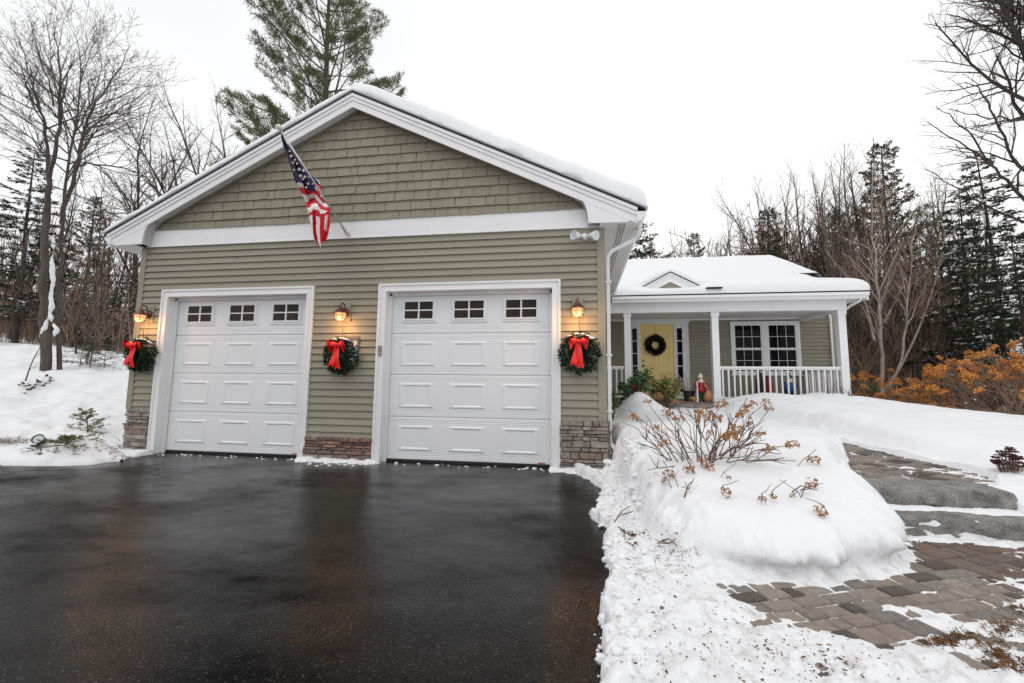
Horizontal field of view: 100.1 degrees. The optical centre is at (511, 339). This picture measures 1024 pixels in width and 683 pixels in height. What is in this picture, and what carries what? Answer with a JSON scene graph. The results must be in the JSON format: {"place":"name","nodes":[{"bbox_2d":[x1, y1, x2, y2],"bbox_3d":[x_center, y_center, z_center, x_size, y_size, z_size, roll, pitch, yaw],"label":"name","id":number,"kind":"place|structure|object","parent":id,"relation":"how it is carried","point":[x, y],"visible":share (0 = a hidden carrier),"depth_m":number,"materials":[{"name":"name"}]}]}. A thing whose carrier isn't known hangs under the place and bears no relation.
{"place":"outdoors","nodes":[
{"label":"outdoors","id":0,"kind":"place"},
{"bbox_2d":[0,344,128,465],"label":"snow lawn","id":1,"kind":"structure","parent":0,"point":[47,410],"depth_m":9.00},
{"bbox_2d":[31,432,97,449],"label":"juniper","id":2,"kind":"object","parent":1,"relation":"on","point":[65,439],"visible":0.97,"depth_m":5.73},
{"bbox_2d":[63,249,95,352],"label":"bare tree","id":3,"kind":"object","parent":1,"relation":"on","point":[81,303],"visible":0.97,"depth_m":17.90,"materials":[{"name":"brown plant"}]},
{"bbox_2d":[53,340,116,366],"bbox_3d":[-12.838,0.421,12.847,1.415,0.844,1.335,0,-6,9],"label":"evergreen brush","id":4,"kind":"object","parent":1,"relation":"on","point":[78,344],"visible":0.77,"depth_m":12.88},
{"bbox_2d":[58,341,115,367],"bbox_3d":[-12.428,0.477,12.724,1.299,0.902,1.530,5,-7,-33],"label":"evergreen brush","id":5,"kind":"object","parent":1,"relation":"on","point":[92,345],"visible":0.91,"depth_m":12.73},
{"bbox_2d":[66,408,109,434],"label":"hemlock sapling","id":6,"kind":"object","parent":1,"relation":"on","point":[89,412],"visible":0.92,"depth_m":7.73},
{"bbox_2d":[78,301,104,363],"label":"bare tree","id":7,"kind":"object","parent":1,"relation":"on","point":[98,334],"visible":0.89,"depth_m":14.17,"materials":[{"name":"brown plant"}]},
{"bbox_2d":[82,266,112,352],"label":"bare tree","id":8,"kind":"object","parent":1,"relation":"on","point":[95,311],"visible":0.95,"depth_m":17.34,"materials":[{"name":"brown plant"}]},
{"bbox_2d":[0,0,195,370],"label":"maple tree","id":9,"kind":"object","parent":1,"relation":"on","point":[46,360],"visible":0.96,"depth_m":12.29,"materials":[{"name":"grey plant"}]},
{"bbox_2d":[39,234,59,337],"bbox_3d":[-12.840,-1.542,12.051,0.620,2.976,0.124,0,-6,9],"label":"snow patch","id":10,"kind":"object","parent":9,"relation":"on","point":[51,306],"visible":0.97,"depth_m":12.00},
{"bbox_2d":[77,341,125,371],"bbox_3d":[-12.127,0.516,12.932,1.273,0.922,1.266,5,-7,-33],"label":"evergreen brush","id":11,"kind":"object","parent":1,"relation":"on","point":[104,355],"visible":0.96,"depth_m":12.81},
{"bbox_2d":[88,203,124,351],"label":"bare tree","id":12,"kind":"object","parent":1,"relation":"on","point":[104,276],"visible":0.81,"depth_m":20.67,"materials":[{"name":"brown plant"}]},
{"bbox_2d":[84,80,221,203],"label":"bare tree","id":13,"kind":"object","parent":1,"relation":"on","point":[161,182],"visible":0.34,"depth_m":23.49,"materials":[{"name":"brown plant"}]},
{"bbox_2d":[0,452,608,682],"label":"driveway","id":14,"kind":"structure","parent":0,"point":[170,567],"depth_m":2.53,"materials":[{"name":"asphalt"}]},
{"bbox_2d":[118,448,153,456],"bbox_3d":[-5.744,1.680,6.363,0.600,0.108,0.369,0,-6,9],"label":"snow patch","id":15,"kind":"object","parent":14,"relation":"on","point":[128,452],"visible":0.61,"depth_m":6.38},
{"bbox_2d":[294,456,379,464],"bbox_3d":[-2.478,1.680,5.956,1.300,0.092,0.190,0,-6,9],"label":"snow patch","id":16,"kind":"object","parent":14,"relation":"on","point":[330,460],"visible":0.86,"depth_m":5.96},
{"bbox_2d":[162,454,543,470],"bbox_3d":[-2.407,1.693,5.899,5.875,0.027,0.500,0,-6,9],"label":"snow crumb","id":17,"kind":"object","parent":14,"relation":"on","point":[309,463],"visible":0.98,"depth_m":5.82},
{"bbox_2d":[573,431,703,682],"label":"snow crumb","id":18,"kind":"object","parent":14,"relation":"on","point":[649,647],"visible":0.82,"depth_m":2.33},
{"bbox_2d":[0,333,1019,412],"bbox_3d":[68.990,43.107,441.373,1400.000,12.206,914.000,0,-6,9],"label":"ground","id":19,"kind":"structure","parent":0,"point":[4,343],"depth_m":21.23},
{"bbox_2d":[0,222,39,342],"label":"bare tree","id":20,"kind":"object","parent":19,"relation":"on","point":[13,303],"visible":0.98,"depth_m":19.76,"materials":[{"name":"brown plant"}]},
{"bbox_2d":[0,193,43,322],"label":"bare tree","id":21,"kind":"object","parent":19,"relation":"on","point":[8,281],"visible":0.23,"depth_m":22.93,"materials":[{"name":"brown plant"}]},
{"bbox_2d":[2,175,62,338],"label":"bare tree","id":22,"kind":"object","parent":19,"relation":"on","point":[9,334],"visible":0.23,"depth_m":25.37,"materials":[{"name":"brown plant"}]},
{"bbox_2d":[0,148,92,342],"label":"hemlock","id":23,"kind":"object","parent":19,"relation":"on","point":[20,303],"visible":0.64,"depth_m":21.19,"materials":[{"name":"green plant"}]},
{"bbox_2d":[30,160,88,310],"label":"bare tree","id":24,"kind":"object","parent":19,"relation":"on","point":[67,224],"visible":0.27,"depth_m":29.57,"materials":[{"name":"brown plant"}]},
{"bbox_2d":[0,270,137,354],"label":"brushwood","id":25,"kind":"object","parent":19,"relation":"on","point":[5,325],"visible":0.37,"depth_m":21.53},
{"bbox_2d":[22,195,124,341],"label":"fir tree","id":26,"kind":"object","parent":19,"relation":"on","point":[91,227],"visible":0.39,"depth_m":26.63,"materials":[{"name":"green plant"}]},
{"bbox_2d":[48,230,117,343],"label":"bare tree","id":27,"kind":"object","parent":19,"relation":"on","point":[76,269],"visible":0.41,"depth_m":25.34,"materials":[{"name":"brown plant"}]},
{"bbox_2d":[64,291,122,349],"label":"hemlock","id":28,"kind":"object","parent":19,"relation":"on","point":[86,319],"visible":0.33,"depth_m":21.87,"materials":[{"name":"green plant"}]},
{"bbox_2d":[69,201,118,344],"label":"bare tree","id":29,"kind":"object","parent":19,"relation":"on","point":[85,286],"visible":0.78,"depth_m":22.11,"materials":[{"name":"brown plant"}]},
{"bbox_2d":[74,170,116,298],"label":"bare tree","id":30,"kind":"object","parent":19,"relation":"on","point":[98,227],"visible":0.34,"depth_m":27.72,"materials":[{"name":"brown plant"}]},
{"bbox_2d":[91,196,124,346],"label":"bare tree","id":31,"kind":"object","parent":19,"relation":"on","point":[108,276],"visible":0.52,"depth_m":25.00,"materials":[{"name":"brown plant"}]},
{"bbox_2d":[80,276,138,348],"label":"hemlock","id":32,"kind":"object","parent":19,"relation":"on","point":[119,297],"visible":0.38,"depth_m":22.05,"materials":[{"name":"green plant"}]},
{"bbox_2d":[97,222,139,317],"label":"bare tree","id":33,"kind":"object","parent":19,"relation":"on","point":[122,276],"visible":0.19,"depth_m":26.89,"materials":[{"name":"brown plant"}]},
{"bbox_2d":[104,251,139,349],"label":"bare tree","id":34,"kind":"object","parent":19,"relation":"on","point":[122,274],"visible":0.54,"depth_m":23.05,"materials":[{"name":"brown plant"}]},
{"bbox_2d":[70,72,217,320],"bbox_3d":[-25.499,-8.007,29.922,8.154,17.415,12.713,5,-7,-37],"label":"bare tree","id":35,"kind":"object","parent":19,"relation":"on","point":[138,206],"visible":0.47,"depth_m":29.74,"materials":[{"name":"brown plant"}]},
{"bbox_2d":[139,55,244,187],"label":"bare tree","id":36,"kind":"object","parent":19,"relation":"on","point":[188,152],"visible":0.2,"depth_m":27.47,"materials":[{"name":"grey plant"}]},
{"bbox_2d":[207,0,407,166],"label":"pine tree","id":37,"kind":"object","parent":19,"relation":"on","point":[323,80],"visible":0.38,"depth_m":20.58,"materials":[{"name":"green plant"}]},
{"bbox_2d":[104,92,869,468],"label":"house","id":38,"kind":"structure","parent":19,"relation":"on","point":[458,272],"depth_m":6.39,"materials":[{"name":"plastic"}]},
{"bbox_2d":[123,329,158,372],"bbox_3d":[-5.770,0.112,6.625,0.593,0.806,0.248,0,-6,9],"label":"wreath","id":39,"kind":"object","parent":38,"relation":"attached to","point":[138,350],"visible":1,"depth_m":6.59,"materials":[{"name":"plant"}]},
{"bbox_2d":[132,305,154,322],"bbox_3d":[-5.757,-0.415,6.686,0.198,0.285,0.262,0,-6,9],"label":"wall lantern","id":40,"kind":"object","parent":38,"relation":"attached to","point":[141,315],"depth_m":6.70,"materials":[{"name":"glass"}]},
{"bbox_2d":[165,298,305,456],"bbox_3d":[-4.232,0.544,6.642,2.398,2.450,0.064,0,-6,9],"label":"garage door","id":41,"kind":"structure","parent":38,"relation":"in","point":[237,373],"depth_m":6.63,"materials":[{"name":"white metal"}]},
{"bbox_2d":[276,124,349,247],"bbox_3d":[-2.746,-1.946,5.932,0.738,1.547,1.040,1,-6,-4],"label":"flag","id":42,"kind":"object","parent":38,"relation":"attached to","point":[310,189],"visible":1,"depth_m":5.83,"materials":[{"name":"fabric"}]},
{"bbox_2d":[322,321,358,375],"bbox_3d":[-2.457,0.114,6.110,0.581,0.824,0.250,0,-6,9],"label":"wreath","id":43,"kind":"object","parent":38,"relation":"attached to","point":[333,348],"visible":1,"depth_m":6.08,"materials":[{"name":"plant"}]},
{"bbox_2d":[333,302,351,320],"bbox_3d":[-2.446,-0.414,6.171,0.198,0.285,0.262,0,-6,9],"label":"wall lantern","id":44,"kind":"object","parent":38,"relation":"attached to","point":[342,312],"depth_m":6.14,"materials":[{"name":"glass"}]},
{"bbox_2d":[335,336,359,360],"bbox_3d":[-2.400,0.124,6.220,0.380,0.355,0.030,0,-6,9],"label":"wall plaque","id":45,"kind":"object","parent":38,"relation":"attached to","point":[355,339],"depth_m":6.20,"materials":[{"name":"white wood"}]},
{"bbox_2d":[102,82,647,233],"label":"roof snow","id":46,"kind":"structure","parent":38,"relation":"on","point":[630,193],"depth_m":6.10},
{"bbox_2d":[386,293,549,466],"bbox_3d":[-0.624,0.524,6.083,2.398,2.450,0.064,0,-6,9],"label":"garage door","id":47,"kind":"structure","parent":38,"relation":"in","point":[470,374],"depth_m":6.06,"materials":[{"name":"white metal"}]},
{"bbox_2d":[570,297,584,317],"bbox_3d":[0.864,-0.443,5.659,0.198,0.285,0.262,0,-6,9],"label":"wall lantern","id":48,"kind":"object","parent":38,"relation":"attached to","point":[577,308],"depth_m":5.59,"materials":[{"name":"glass"}]},
{"bbox_2d":[557,316,603,376],"bbox_3d":[0.884,0.063,5.594,0.613,0.826,0.255,0,-6,9],"label":"wreath","id":49,"kind":"object","parent":38,"relation":"attached to","point":[578,356],"visible":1,"depth_m":5.57,"materials":[{"name":"plant"}]},
{"bbox_2d":[570,230,598,239],"bbox_3d":[0.974,-1.392,5.758,0.391,0.154,0.216,0,-6,9],"label":"flood light","id":50,"kind":"object","parent":38,"relation":"attached to","point":[575,234],"visible":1,"depth_m":5.72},
{"bbox_2d":[645,334,666,355],"bbox_3d":[4.037,0.029,12.079,0.646,0.895,0.221,0,-6,9],"label":"door wreath","id":51,"kind":"object","parent":38,"relation":"attached to","point":[661,343],"depth_m":12.04,"materials":[{"name":"plant"}]},
{"bbox_2d":[631,321,689,398],"bbox_3d":[4.164,0.549,12.080,1.645,2.190,0.129,0,-6,9],"label":"front door","id":52,"kind":"structure","parent":38,"relation":"in","point":[674,360],"depth_m":12.10,"materials":[{"name":"yellow paint"}]},
{"bbox_2d":[667,371,706,401],"bbox_3d":[4.400,1.136,10.709,1.014,0.780,0.839,-2,-6,20],"label":"twig planter","id":53,"kind":"object","parent":38,"relation":"on","point":[688,394],"visible":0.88,"depth_m":10.61,"materials":[{"name":"silver metal"}]},
{"bbox_2d":[694,373,707,401],"bbox_3d":[4.597,1.155,10.447,0.277,0.696,0.272,4,-7,-30],"label":"figurine","id":54,"kind":"object","parent":38,"relation":"on","point":[701,388],"visible":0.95,"depth_m":10.40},
{"bbox_2d":[614,255,869,294],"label":"roof snow","id":55,"kind":"structure","parent":38,"relation":"on","point":[748,273],"depth_m":11.87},
{"bbox_2d":[729,321,803,375],"bbox_3d":[6.905,0.229,11.703,1.820,1.490,0.100,0,-6,9],"label":"front window","id":56,"kind":"structure","parent":38,"relation":"in","point":[752,343],"depth_m":11.70,"materials":[{"name":"white glass"}]},
{"bbox_2d":[629,222,674,258],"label":"spruce","id":57,"kind":"object","parent":19,"relation":"on","point":[638,251],"visible":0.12,"depth_m":26.87,"materials":[{"name":"green plant"}]},
{"bbox_2d":[685,232,705,256],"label":"fir tree","id":58,"kind":"object","parent":19,"relation":"on","point":[695,236],"visible":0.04,"depth_m":28.93,"materials":[{"name":"green plant"}]},
{"bbox_2d":[738,207,795,262],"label":"fir tree","id":59,"kind":"object","parent":19,"relation":"on","point":[774,240],"visible":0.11,"depth_m":24.43,"materials":[{"name":"green plant"}]},
{"bbox_2d":[631,193,932,318],"bbox_3d":[16.682,-1.611,29.254,24.416,11.832,24.147,0,-6,9],"label":"brushwood","id":60,"kind":"object","parent":19,"relation":"on","point":[743,246],"visible":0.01,"depth_m":24.26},
{"bbox_2d":[574,392,1023,682],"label":"snow bank","id":61,"kind":"structure","parent":19,"relation":"on","point":[742,532],"depth_m":2.71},
{"bbox_2d":[612,368,653,406],"bbox_3d":[2.537,1.064,8.940,0.932,0.978,1.013,0,-6,9],"label":"rhododendron","id":62,"kind":"object","parent":61,"relation":"on","point":[639,381],"visible":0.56,"depth_m":8.73,"materials":[{"name":"green plant"}]},
{"bbox_2d":[644,373,684,407],"bbox_3d":[3.375,1.141,9.565,0.936,0.818,0.678,0,-6,9],"label":"boxwood shrub","id":63,"kind":"object","parent":61,"relation":"on","point":[664,389],"visible":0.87,"depth_m":9.46,"materials":[{"name":"green plant"}]},
{"bbox_2d":[621,392,799,469],"bbox_3d":[1.617,0.767,3.518,1.275,0.648,1.236,-3,-7,31],"label":"hydrangea","id":64,"kind":"object","parent":61,"relation":"on","point":[726,437],"visible":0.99,"depth_m":3.65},
{"bbox_2d":[601,476,989,682],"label":"leaf litter","id":65,"kind":"object","parent":61,"relation":"on","point":[762,679],"visible":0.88,"depth_m":1.77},
{"bbox_2d":[915,599,1023,676],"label":"dry grass","id":66,"kind":"structure","parent":61,"relation":"on","point":[1003,657],"depth_m":1.87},
{"bbox_2d":[916,343,1023,412],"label":"hydrangea","id":67,"kind":"object","parent":61,"relation":"on","point":[944,369],"visible":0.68,"depth_m":8.98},
{"bbox_2d":[956,332,1023,414],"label":"hydrangea","id":68,"kind":"object","parent":61,"relation":"on","point":[998,377],"visible":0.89,"depth_m":8.60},
{"bbox_2d":[989,446,1023,472],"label":"sedum","id":69,"kind":"object","parent":61,"relation":"on","point":[1013,466],"visible":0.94,"depth_m":3.82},
{"bbox_2d":[710,171,892,270],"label":"bare tree","id":70,"kind":"object","parent":19,"relation":"on","point":[747,217],"visible":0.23,"depth_m":27.96,"materials":[{"name":"brown plant"}]},
{"bbox_2d":[778,154,833,277],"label":"bare tree","id":71,"kind":"object","parent":19,"relation":"on","point":[800,235],"visible":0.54,"depth_m":21.97,"materials":[{"name":"brown plant"}]},
{"bbox_2d":[792,160,863,382],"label":"bare tree","id":72,"kind":"object","parent":19,"relation":"on","point":[823,242],"visible":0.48,"depth_m":20.54,"materials":[{"name":"brown plant"}]},
{"bbox_2d":[803,183,852,277],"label":"bare tree","id":73,"kind":"object","parent":19,"relation":"on","point":[828,257],"visible":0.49,"depth_m":18.10,"materials":[{"name":"brown plant"}]},
{"bbox_2d":[771,170,890,360],"bbox_3d":[14.128,-2.345,18.953,4.103,10.831,3.832,-4,-7,35],"label":"bare tree","id":74,"kind":"object","parent":19,"relation":"on","point":[802,264],"visible":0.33,"depth_m":19.02,"materials":[{"name":"brown plant"}]},
{"bbox_2d":[798,209,878,392],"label":"fir tree","id":75,"kind":"object","parent":19,"relation":"on","point":[836,245],"visible":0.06,"depth_m":22.18,"materials":[{"name":"green plant"}]},
{"bbox_2d":[818,148,858,268],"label":"bare tree","id":76,"kind":"object","parent":19,"relation":"on","point":[839,204],"visible":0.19,"depth_m":24.71,"materials":[{"name":"brown plant"}]},
{"bbox_2d":[826,135,865,328],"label":"bare tree","id":77,"kind":"object","parent":19,"relation":"on","point":[844,179],"visible":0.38,"depth_m":22.16,"materials":[{"name":"brown plant"}]},
{"bbox_2d":[808,147,887,375],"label":"bare tree","id":78,"kind":"object","parent":19,"relation":"on","point":[842,239],"visible":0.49,"depth_m":18.21,"materials":[{"name":"brown plant"}]},
{"bbox_2d":[844,243,869,390],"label":"bare tree","id":79,"kind":"object","parent":19,"relation":"on","point":[852,332],"visible":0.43,"depth_m":15.35,"materials":[{"name":"brown plant"}]},
{"bbox_2d":[830,152,894,314],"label":"bare tree","id":80,"kind":"object","parent":19,"relation":"on","point":[854,214],"visible":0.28,"depth_m":21.78,"materials":[{"name":"brown plant"}]},
{"bbox_2d":[829,145,903,385],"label":"bare tree","id":81,"kind":"object","parent":19,"relation":"on","point":[857,214],"visible":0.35,"depth_m":20.07,"materials":[{"name":"brown plant"}]},
{"bbox_2d":[845,221,888,399],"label":"bare tree","id":82,"kind":"object","parent":19,"relation":"on","point":[865,269],"visible":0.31,"depth_m":17.63,"materials":[{"name":"brown plant"}]},
{"bbox_2d":[810,169,926,394],"bbox_3d":[13.010,-1.824,16.046,3.437,9.072,3.210,-2,-7,26],"label":"bare tree","id":83,"kind":"object","parent":19,"relation":"on","point":[857,308],"visible":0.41,"depth_m":15.88,"materials":[{"name":"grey plant"}]},
{"bbox_2d":[850,368,918,402],"bbox_3d":[9.284,1.529,11.016,1.792,1.676,1.512,-3,-7,34],"label":"hydrangea","id":84,"kind":"object","parent":19,"relation":"on","point":[862,377],"visible":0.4,"depth_m":11.00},
{"bbox_2d":[865,168,918,368],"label":"bare tree","id":85,"kind":"object","parent":19,"relation":"on","point":[891,247],"visible":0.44,"depth_m":17.62,"materials":[{"name":"brown plant"}]},
{"bbox_2d":[825,137,960,398],"bbox_3d":[11.936,-2.099,12.961,3.629,8.449,2.360,0,-6,9],"label":"birch tree","id":86,"kind":"object","parent":19,"relation":"on","point":[880,301],"visible":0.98,"depth_m":12.93,"materials":[{"name":"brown plant"}]},
{"bbox_2d":[868,249,918,395],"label":"bare tree","id":87,"kind":"object","parent":19,"relation":"on","point":[893,340],"visible":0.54,"depth_m":13.96,"materials":[{"name":"brown plant"}]},
{"bbox_2d":[836,170,952,403],"bbox_3d":[13.760,-1.918,15.347,3.457,9.126,3.229,-5,-8,44],"label":"bare tree","id":88,"kind":"object","parent":19,"relation":"on","point":[889,297],"visible":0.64,"depth_m":15.05,"materials":[{"name":"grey plant"}]},
{"bbox_2d":[822,139,987,396],"bbox_3d":[16.918,-2.909,19.235,7.407,12.234,6.495,2,-6,-9],"label":"fir tree","id":89,"kind":"object","parent":19,"relation":"on","point":[895,202],"visible":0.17,"depth_m":18.90,"materials":[{"name":"dark green needle"},{"name":"dark bark"}]},
{"bbox_2d":[860,369,957,404],"bbox_3d":[9.511,1.498,10.245,1.943,1.607,1.327,2,-6,-16],"label":"hydrangea","id":90,"kind":"object","parent":19,"relation":"on","point":[900,390],"visible":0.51,"depth_m":10.20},
{"bbox_2d":[896,280,936,402],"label":"bare tree","id":91,"kind":"object","parent":19,"relation":"on","point":[919,352],"visible":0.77,"depth_m":13.40,"materials":[{"name":"brown plant"}]},
{"bbox_2d":[877,195,985,403],"bbox_3d":[14.686,-1.319,15.065,2.771,7.833,2.967,4,-7,-27],"label":"bare tree","id":92,"kind":"object","parent":19,"relation":"on","point":[927,291],"visible":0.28,"depth_m":14.80,"materials":[{"name":"brown plant"}]},
{"bbox_2d":[915,177,951,404],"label":"bare tree","id":93,"kind":"object","parent":19,"relation":"on","point":[933,255],"visible":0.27,"depth_m":15.77,"materials":[{"name":"brown plant"}]},
{"bbox_2d":[909,262,959,406],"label":"bare tree","id":94,"kind":"object","parent":19,"relation":"on","point":[938,342],"visible":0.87,"depth_m":12.91,"materials":[{"name":"brown plant"}]},
{"bbox_2d":[846,255,1023,406],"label":"brushwood","id":95,"kind":"object","parent":19,"relation":"on","point":[865,364],"visible":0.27,"depth_m":14.59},
{"bbox_2d":[891,358,993,410],"bbox_3d":[9.592,1.305,9.538,1.937,1.822,1.405,0,-6,9],"label":"hydrangea","id":96,"kind":"object","parent":19,"relation":"on","point":[924,374],"visible":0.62,"depth_m":9.48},
{"bbox_2d":[912,158,972,406],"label":"bare tree","id":97,"kind":"object","parent":19,"relation":"on","point":[938,240],"visible":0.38,"depth_m":15.54,"materials":[{"name":"brown plant"}]},
{"bbox_2d":[893,200,1006,358],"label":"pine tree","id":98,"kind":"object","parent":19,"relation":"on","point":[927,206],"visible":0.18,"depth_m":17.86,"materials":[{"name":"green plant"}]},
{"bbox_2d":[877,373,1023,414],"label":"brushwood","id":99,"kind":"object","parent":19,"relation":"on","point":[989,410],"visible":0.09,"depth_m":8.77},
{"bbox_2d":[885,152,1023,411],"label":"hemlock","id":100,"kind":"object","parent":19,"relation":"on","point":[991,245],"visible":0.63,"depth_m":12.56,"materials":[{"name":"green plant"}]},
{"bbox_2d":[892,189,1021,394],"bbox_3d":[15.049,-1.305,14.108,4.092,7.677,4.328,0,-6,10],"label":"hemlock","id":101,"kind":"object","parent":19,"relation":"on","point":[975,281],"visible":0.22,"depth_m":14.23,"materials":[{"name":"green plant"}]},
{"bbox_2d":[903,0,1023,223],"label":"oak tree","id":102,"kind":"object","parent":19,"relation":"on","point":[1005,9],"visible":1,"depth_m":8.44,"materials":[{"name":"brown plant"}]},
{"bbox_2d":[944,200,1023,406],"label":"bare tree","id":103,"kind":"object","parent":19,"relation":"on","point":[995,335],"visible":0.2,"depth_m":14.53,"materials":[{"name":"brown plant"}]},
{"bbox_2d":[951,231,1023,408],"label":"hemlock","id":104,"kind":"object","parent":19,"relation":"on","point":[1018,288],"visible":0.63,"depth_m":11.06,"materials":[{"name":"green plant"}]},
{"bbox_2d":[0,0,1023,356],"label":"sky","id":105,"kind":"structure","parent":0,"point":[665,99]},
{"bbox_2d":[650,541,1023,676],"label":"path","id":106,"kind":"structure","parent":0,"point":[958,567],"depth_m":2.26,"materials":[{"name":"stone"}]},
{"bbox_2d":[895,510,1023,540],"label":"granite step","id":107,"kind":"object","parent":106,"relation":"on","point":[954,524],"visible":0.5,"depth_m":3.19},
{"bbox_2d":[862,477,1017,509],"bbox_3d":[3.414,1.329,3.567,1.128,0.272,0.404,0,-6,9],"label":"granite step","id":108,"kind":"object","parent":107,"relation":"on","point":[952,494],"visible":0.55,"depth_m":3.42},
{"bbox_2d":[843,443,994,484],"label":"path","id":109,"kind":"structure","parent":0,"point":[863,463],"depth_m":4.24,"materials":[{"name":"stone"}]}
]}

